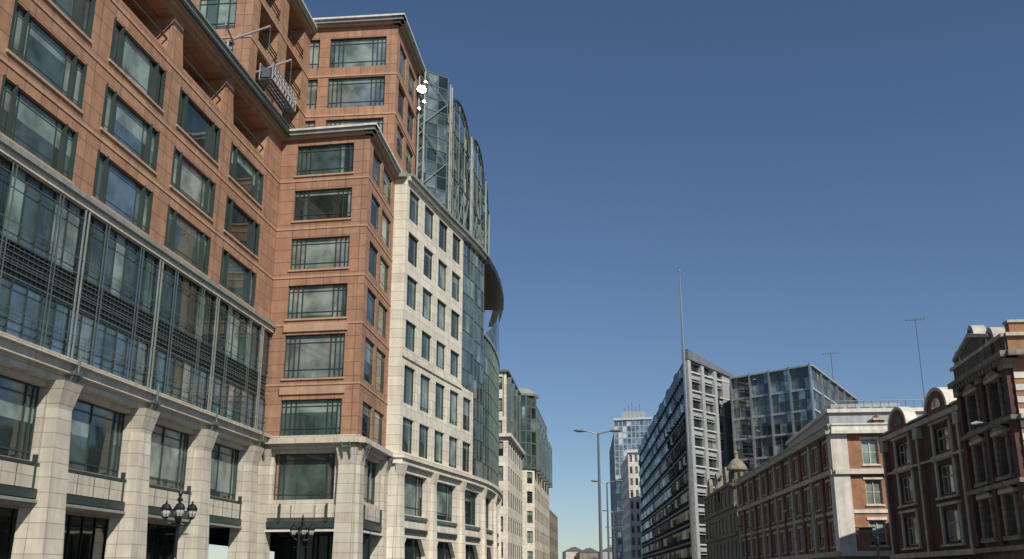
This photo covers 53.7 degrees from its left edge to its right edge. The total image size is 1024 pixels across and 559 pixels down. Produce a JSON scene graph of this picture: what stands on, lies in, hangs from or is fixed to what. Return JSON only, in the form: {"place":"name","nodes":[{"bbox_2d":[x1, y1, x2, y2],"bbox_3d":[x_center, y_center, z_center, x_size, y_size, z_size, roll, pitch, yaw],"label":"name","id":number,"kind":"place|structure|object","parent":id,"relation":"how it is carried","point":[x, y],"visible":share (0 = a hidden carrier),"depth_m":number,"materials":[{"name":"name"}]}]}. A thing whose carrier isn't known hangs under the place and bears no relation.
{"place":"outdoors","nodes":[
{"label":"outdoors","id":0,"kind":"place"},
{"bbox_2d":[574,429,622,558],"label":"street lamp","id":1,"kind":"object","parent":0,"point":[599,502],"visible":1,"depth_m":58.90,"materials":[{"name":"grey metal"}]},
{"bbox_2d":[591,480,622,558],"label":"street lamp","id":2,"kind":"object","parent":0,"point":[608,544],"visible":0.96,"depth_m":89.70,"materials":[{"name":"grey metal"}]},
{"bbox_2d":[602,510,623,558],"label":"street lamp","id":3,"kind":"object","parent":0,"point":[613,531],"visible":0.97,"depth_m":129.04,"materials":[{"name":"grey metal"}]},
{"bbox_2d":[208,0,1023,558],"label":"sky","id":4,"kind":"structure","parent":0,"point":[818,177],"materials":[{"name":"blue"}]},
{"label":"surface","id":5,"kind":"structure","parent":0,"visible":0},
{"bbox_2d":[209,178,502,558],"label":"walls","id":6,"kind":"structure","parent":5,"relation":"on","point":[430,472],"depth_m":92.23,"materials":[{"name":"white stone"}]},
{"bbox_2d":[402,191,498,558],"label":"windows","id":7,"kind":"structure","parent":6,"relation":"attached to","point":[480,374],"depth_m":102.61,"materials":[{"name":"teal glass"}]},
{"bbox_2d":[397,171,503,545],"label":"trim","id":8,"kind":"structure","parent":6,"relation":"attached to","point":[493,296],"depth_m":106.86,"materials":[{"name":"grey metal"}]},
{"bbox_2d":[415,70,489,317],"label":"glass atrium tower","id":9,"kind":"structure","parent":6,"relation":"on","point":[446,167],"depth_m":107.89,"materials":[{"name":"teal glass"}]},
{"bbox_2d":[499,372,549,558],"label":"walls","id":10,"kind":"structure","parent":5,"relation":"on","point":[506,486],"depth_m":196.31,"materials":[{"name":"white stone"}]},
{"bbox_2d":[499,369,538,454],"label":"trim","id":11,"kind":"structure","parent":10,"relation":"attached to","point":[524,391],"depth_m":195.82,"materials":[{"name":"white stone"}]},
{"bbox_2d":[499,372,548,558],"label":"windows","id":12,"kind":"structure","parent":10,"relation":"attached to","point":[531,417],"depth_m":207.37,"materials":[{"name":"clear glass"}]},
{"bbox_2d":[506,377,552,487],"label":"bays","id":13,"kind":"object","parent":10,"relation":"attached to","point":[514,428],"visible":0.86,"depth_m":204.33,"materials":[{"name":"teal glass"}]},
{"bbox_2d":[549,509,557,558],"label":"stone building","id":14,"kind":"structure","parent":5,"relation":"on","point":[553,524],"depth_m":290.67,"materials":[{"name":"beige stone"}]},
{"bbox_2d":[562,546,611,558],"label":"distant buildings","id":15,"kind":"structure","parent":5,"relation":"on","point":[578,553],"depth_m":532.94,"materials":[{"name":"stone"}]},
{"bbox_2d":[609,404,652,558],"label":"glass tower block","id":16,"kind":"structure","parent":5,"relation":"on","point":[633,425],"depth_m":401.33,"materials":[{"name":"blue glass"}]},
{"bbox_2d":[621,453,642,558],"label":"walls","id":17,"kind":"structure","parent":5,"relation":"on","point":[628,511],"depth_m":351.80,"materials":[{"name":"beige stone"}]},
{"bbox_2d":[626,449,638,452],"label":"trim","id":18,"kind":"structure","parent":17,"relation":"on","point":[632,451],"depth_m":352.70,"materials":[{"name":"beige stone"}]},
{"bbox_2d":[629,455,640,556],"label":"windows","id":19,"kind":"structure","parent":17,"relation":"attached to","point":[637,506],"depth_m":348.09,"materials":[{"name":"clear glass"}]},
{"bbox_2d":[670,364,725,558],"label":"walls","id":20,"kind":"structure","parent":5,"relation":"on","point":[699,452],"depth_m":203.15,"materials":[{"name":"concrete"}]},
{"bbox_2d":[638,364,724,558],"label":"windows","id":21,"kind":"structure","parent":20,"relation":"attached to","point":[681,517],"depth_m":235.04,"materials":[{"name":"glass"}]},
{"bbox_2d":[639,359,733,558],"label":"fins","id":22,"kind":"object","parent":20,"relation":"attached to","point":[727,431],"visible":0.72,"depth_m":210.61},
{"bbox_2d":[678,269,694,558],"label":"flagpole","id":23,"kind":"object","parent":20,"relation":"attached to","point":[688,447],"visible":1,"depth_m":198.11,"materials":[{"name":"metal"}]},
{"bbox_2d":[643,349,733,437],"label":"roof","id":24,"kind":"structure","parent":20,"relation":"on","point":[693,357],"depth_m":208.61,"materials":[{"name":"concrete"}]},
{"bbox_2d":[704,487,740,558],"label":"walls","id":25,"kind":"structure","parent":5,"relation":"on","point":[712,553],"depth_m":161.16,"materials":[{"name":"brick"}]},
{"bbox_2d":[702,479,738,558],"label":"trim","id":26,"kind":"structure","parent":25,"relation":"attached to","point":[731,534],"depth_m":161.41,"materials":[{"name":"stone"}]},
{"bbox_2d":[707,467,728,494],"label":"gable","id":27,"kind":"structure","parent":26,"relation":"on","point":[717,480],"depth_m":166.59,"materials":[{"name":"stone"}]},
{"bbox_2d":[706,494,738,558],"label":"windows","id":28,"kind":"structure","parent":25,"relation":"attached to","point":[724,530],"depth_m":160.83,"materials":[{"name":"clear glass"}]},
{"bbox_2d":[713,446,747,512],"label":"turret","id":29,"kind":"object","parent":25,"relation":"on","point":[736,468],"visible":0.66,"depth_m":148.33,"materials":[{"name":"stone"}]},
{"bbox_2d":[729,363,857,472],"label":"facade","id":30,"kind":"structure","parent":5,"relation":"on","point":[772,413],"depth_m":200.53,"materials":[{"name":"blue glass"}]},
{"bbox_2d":[822,351,837,375],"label":"tv antenna","id":31,"kind":"object","parent":30,"relation":"on","point":[831,359],"visible":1,"depth_m":209.18,"materials":[{"name":"grey metal"}]},
{"bbox_2d":[731,364,857,399],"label":"roof edge","id":32,"kind":"object","parent":5,"relation":"on","point":[831,380],"visible":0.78,"depth_m":203.89,"materials":[{"name":"grey metal"}]},
{"bbox_2d":[738,434,891,558],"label":"walls","id":33,"kind":"structure","parent":5,"relation":"on","point":[858,487],"depth_m":95.16,"materials":[{"name":"red brick"}]},
{"bbox_2d":[783,510,812,528],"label":"wall street lamp","id":34,"kind":"object","parent":33,"relation":"attached to","point":[801,513],"visible":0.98,"depth_m":99.63,"materials":[{"name":"black metal"}]},
{"bbox_2d":[734,422,891,558],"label":"trim","id":35,"kind":"structure","parent":33,"relation":"attached to","point":[839,472],"depth_m":95.63,"materials":[{"name":"white stone"}]},
{"bbox_2d":[741,440,886,556],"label":"windows","id":36,"kind":"structure","parent":33,"relation":"attached to","point":[873,487],"depth_m":96.63,"materials":[{"name":"grey glass"}]},
{"bbox_2d":[785,399,923,446],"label":"roof parapet","id":37,"kind":"structure","parent":33,"relation":"on","point":[847,413],"depth_m":112.26,"materials":[{"name":"white stone"}]},
{"bbox_2d":[867,414,885,422],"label":"chimneys","id":38,"kind":"object","parent":33,"relation":"on","point":[875,419],"visible":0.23,"depth_m":98.86,"materials":[{"name":"brick"}]},
{"bbox_2d":[884,402,982,558],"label":"walls","id":39,"kind":"structure","parent":5,"relation":"on","point":[932,493],"depth_m":73.61,"materials":[{"name":"brick"}]},
{"bbox_2d":[905,318,924,400],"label":"tv antenna","id":40,"kind":"object","parent":39,"relation":"on","point":[918,350],"visible":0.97,"depth_m":81.77,"materials":[{"name":"grey metal"}]},
{"bbox_2d":[887,387,956,432],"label":"gables","id":41,"kind":"object","parent":39,"relation":"on","point":[938,399],"visible":0.89,"depth_m":73.39,"materials":[{"name":"white stone"}]},
{"bbox_2d":[878,399,981,558],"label":"trim","id":42,"kind":"structure","parent":39,"relation":"attached to","point":[929,421],"depth_m":73.86,"materials":[{"name":"beige stone"}]},
{"bbox_2d":[899,426,961,544],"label":"windows","id":43,"kind":"structure","parent":39,"relation":"attached to","point":[954,530],"depth_m":71.75,"materials":[{"name":"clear glass"}]},
{"bbox_3d":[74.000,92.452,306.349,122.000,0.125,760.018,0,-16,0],"label":"pavement","id":44,"kind":"structure","parent":0,"visible":0},
{"bbox_2d":[855,527,880,558],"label":"cctv camera pole","id":45,"kind":"object","parent":44,"relation":"on","point":[866,530],"visible":1,"depth_m":60.09,"materials":[{"name":"black metal"}]},
{"bbox_2d":[969,357,1023,558],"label":"walls","id":46,"kind":"structure","parent":44,"relation":"on","point":[1018,364],"depth_m":60.42,"materials":[{"name":"brick"}]},
{"bbox_2d":[947,319,1023,552],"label":"trim","id":47,"kind":"structure","parent":46,"relation":"attached to","point":[995,487],"depth_m":60.44,"materials":[{"name":"stone"}]},
{"bbox_2d":[952,325,1004,375],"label":"gable","id":48,"kind":"structure","parent":47,"relation":"on","point":[976,337],"depth_m":63.12,"materials":[{"name":"stone"}]},
{"bbox_2d":[971,421,1012,452],"bbox_3d":[27.865,9.105,58.640,2.185,1.848,0.300,-2,-17,7],"label":"wall street lamp","id":49,"kind":"object","parent":46,"relation":"attached to","point":[980,422],"visible":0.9,"depth_m":58.70,"materials":[{"name":"grey metal"}]},
{"bbox_3d":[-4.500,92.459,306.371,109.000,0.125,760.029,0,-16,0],"label":"pavement","id":50,"kind":"structure","parent":0,"visible":0},
{"bbox_2d":[161,488,197,558],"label":"lantern street lamp","id":51,"kind":"object","parent":50,"relation":"on","point":[179,509],"visible":1,"depth_m":44.63,"materials":[{"name":"black metal"}]},
{"bbox_2d":[0,331,392,558],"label":"stone base","id":52,"kind":"object","parent":50,"relation":"on","point":[40,529],"visible":0.91,"depth_m":58.13,"materials":[{"name":"beige stone"}]},
{"bbox_2d":[0,155,271,430],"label":"glazed curtain wall","id":53,"kind":"structure","parent":52,"relation":"on","point":[75,280],"depth_m":55.34,"materials":[{"name":"teal glass"}]},
{"bbox_2d":[0,0,417,498],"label":"walls","id":54,"kind":"structure","parent":52,"relation":"on","point":[276,155],"depth_m":77.65,"materials":[{"name":"brick"}]},
{"bbox_2d":[0,0,413,558],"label":"windows","id":55,"kind":"structure","parent":54,"relation":"attached to","point":[96,435],"depth_m":71.54,"materials":[{"name":"teal glass"}]},
{"bbox_2d":[0,0,426,535],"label":"trim","id":56,"kind":"structure","parent":54,"relation":"attached to","point":[197,22],"depth_m":67.03,"materials":[{"name":"stone"}]},
{"bbox_2d":[225,23,295,112],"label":"window cleaning cradle","id":57,"kind":"object","parent":54,"relation":"on","point":[286,104],"depth_m":78.30,"materials":[{"name":"metal"}]},
{"bbox_2d":[290,514,314,558],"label":"lantern street lamp","id":58,"kind":"object","parent":50,"relation":"on","point":[302,529],"visible":1,"depth_m":62.88,"materials":[{"name":"black metal"}]}
]}

